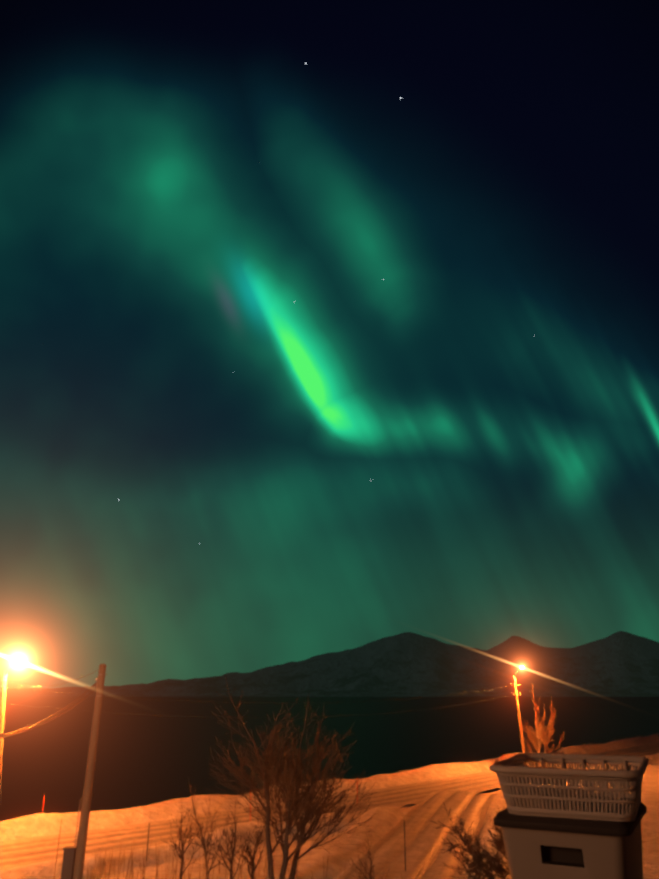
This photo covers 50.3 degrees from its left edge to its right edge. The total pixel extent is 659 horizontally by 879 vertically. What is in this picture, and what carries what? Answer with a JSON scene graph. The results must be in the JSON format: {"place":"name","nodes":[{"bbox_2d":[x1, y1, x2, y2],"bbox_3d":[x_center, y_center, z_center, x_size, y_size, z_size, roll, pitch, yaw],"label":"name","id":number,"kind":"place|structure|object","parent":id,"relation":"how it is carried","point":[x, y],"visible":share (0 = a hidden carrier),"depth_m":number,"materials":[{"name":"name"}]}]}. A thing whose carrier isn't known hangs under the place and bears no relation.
{"place":"outdoors","nodes":[
{"label":"outdoors","id":0,"kind":"place"},
{"bbox_2d":[0,812,362,878],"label":"snow bank","id":1,"kind":"structure","parent":0,"point":[42,870],"depth_m":24.77,"materials":[{"name":"white snow"}]},
{"bbox_2d":[146,820,405,870],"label":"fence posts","id":2,"kind":"object","parent":1,"relation":"on","point":[404,843],"visible":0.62,"depth_m":23.75,"materials":[{"name":"brown wood"}]},
{"bbox_2d":[0,696,658,821],"bbox_3d":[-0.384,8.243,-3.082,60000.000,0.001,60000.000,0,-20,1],"label":"fjord water","id":3,"kind":"structure","parent":0,"point":[156,755],"depth_m":162.31,"materials":[{"name":"black liquid"}]},
{"bbox_2d":[0,631,658,696],"bbox_3d":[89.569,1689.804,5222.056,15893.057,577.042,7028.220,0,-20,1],"label":"mountains","id":4,"kind":"structure","parent":0,"point":[616,664],"depth_m":4769.50,"materials":[{"name":"black stone"}]},
{"bbox_2d":[0,742,658,867],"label":"road","id":5,"kind":"structure","parent":0,"point":[24,851],"depth_m":32.52,"materials":[{"name":"white snow"}]},
{"bbox_2d":[42,750,547,820],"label":"marker posts","id":6,"kind":"object","parent":5,"relation":"on","point":[250,798],"visible":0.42,"depth_m":32.79,"materials":[{"name":"red plastic"}]},
{"bbox_2d":[0,0,658,688],"label":"sky","id":7,"kind":"structure","parent":0,"point":[459,446],"materials":[{"name":"green"}]},
{"bbox_2d":[6,685,655,717],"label":"roadside wires","id":8,"kind":"object","parent":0,"point":[281,717],"visible":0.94,"depth_m":40.06,"materials":[{"name":"grey metal"}]},
{"bbox_2d":[275,805,415,878],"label":"snowbank","id":9,"kind":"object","parent":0,"point":[382,822],"depth_m":26.94,"materials":[{"name":"white snow"}]},
{"bbox_2d":[237,817,275,878],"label":"sapling","id":10,"kind":"object","parent":9,"relation":"on","point":[253,858],"visible":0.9,"depth_m":21.72,"materials":[{"name":"brown plant"}]},
{"bbox_2d":[85,763,658,878],"bbox_3d":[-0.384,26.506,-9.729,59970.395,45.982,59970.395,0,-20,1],"label":"ground","id":11,"kind":"structure","parent":0,"point":[650,819],"depth_m":25.09,"materials":[{"name":"white snow"}]},
{"bbox_2d":[0,657,23,789],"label":"street lamp","id":12,"kind":"object","parent":11,"relation":"on","point":[4,689],"visible":0.96,"depth_m":32.59,"materials":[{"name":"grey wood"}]},
{"bbox_2d":[54,819,61,878],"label":"marker pole","id":13,"kind":"object","parent":11,"relation":"on","point":[57,850],"visible":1,"depth_m":20.80,"materials":[{"name":"brown"}]},
{"bbox_2d":[61,846,76,878],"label":"post","id":14,"kind":"object","parent":11,"relation":"on","point":[68,862],"visible":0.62,"depth_m":20.91,"materials":[{"name":"grey"}]},
{"bbox_2d":[73,664,105,878],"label":"utility pole","id":15,"kind":"object","parent":11,"relation":"on","point":[83,830],"visible":0.85,"depth_m":21.69,"materials":[{"name":"brown wood"}]},
{"bbox_2d":[0,670,97,737],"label":"service cables","id":16,"kind":"object","parent":15,"relation":"hanging from","point":[47,721],"visible":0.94,"depth_m":20.84,"materials":[{"name":"grey rubber"}]},
{"bbox_2d":[163,796,213,878],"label":"sapling","id":17,"kind":"object","parent":11,"relation":"on","point":[181,856],"visible":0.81,"depth_m":21.99,"materials":[{"name":"brown plant"}]},
{"bbox_2d":[171,777,226,878],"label":"sapling","id":18,"kind":"object","parent":11,"relation":"on","point":[202,840],"visible":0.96,"depth_m":21.71,"materials":[{"name":"brown plant"}]},
{"bbox_2d":[204,790,258,878],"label":"sapling","id":19,"kind":"object","parent":11,"relation":"on","point":[234,839],"visible":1,"depth_m":20.98,"materials":[{"name":"brown plant"}]},
{"bbox_2d":[87,837,401,878],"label":"dry stalks","id":20,"kind":"object","parent":11,"relation":"on","point":[140,866],"visible":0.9,"depth_m":21.55,"materials":[{"name":"brown plant"}]},
{"bbox_2d":[206,678,375,878],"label":"tree","id":21,"kind":"object","parent":11,"relation":"on","point":[293,799],"visible":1,"depth_m":21.35,"materials":[{"name":"brown plant"}]},
{"bbox_2d":[0,733,658,841],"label":"snow bank","id":22,"kind":"structure","parent":11,"relation":"on","point":[37,825],"depth_m":36.11,"materials":[{"name":"white snow"}]},
{"bbox_2d":[348,835,389,878],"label":"bare shrub","id":23,"kind":"object","parent":11,"relation":"on","point":[370,876],"visible":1,"depth_m":21.19,"materials":[{"name":"brown plant"}]},
{"bbox_2d":[513,665,526,766],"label":"street lamp","id":24,"kind":"object","parent":11,"relation":"on","point":[519,720],"visible":0.96,"depth_m":54.35,"materials":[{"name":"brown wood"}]},
{"bbox_2d":[434,802,648,878],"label":"bush","id":25,"kind":"object","parent":11,"relation":"on","point":[482,865],"visible":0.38,"depth_m":19.65,"materials":[{"name":"brown plant"}]},
{"bbox_2d":[522,686,563,765],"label":"bush","id":26,"kind":"object","parent":11,"relation":"on","point":[544,736],"visible":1,"depth_m":58.85,"materials":[{"name":"brown plant"}]},
{"bbox_2d":[584,753,658,769],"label":"snow bank","id":27,"kind":"structure","parent":11,"relation":"on","point":[653,759],"depth_m":60.12,"materials":[{"name":"white snow"}]},
{"bbox_2d":[338,792,496,878],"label":"driveway","id":28,"kind":"structure","parent":0,"point":[427,857],"depth_m":28.34,"materials":[{"name":"white snow"}]},
{"bbox_2d":[466,811,510,878],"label":"snow patch","id":29,"kind":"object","parent":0,"point":[484,831],"depth_m":28.11,"materials":[{"name":"white snow"}]},
{"bbox_2d":[493,802,646,878],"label":"storage tote","id":30,"kind":"object","parent":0,"point":[538,847],"visible":0.71,"depth_m":2.63,"materials":[{"name":"grey plastic"}]},
{"bbox_2d":[489,753,648,821],"bbox_3d":[1.021,1.430,2.918,0.568,0.174,0.738,-9,-22,23],"label":"laundry basket","id":31,"kind":"object","parent":30,"relation":"on","point":[517,778],"visible":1,"depth_m":2.68,"materials":[{"name":"grey plastic"}]}
]}

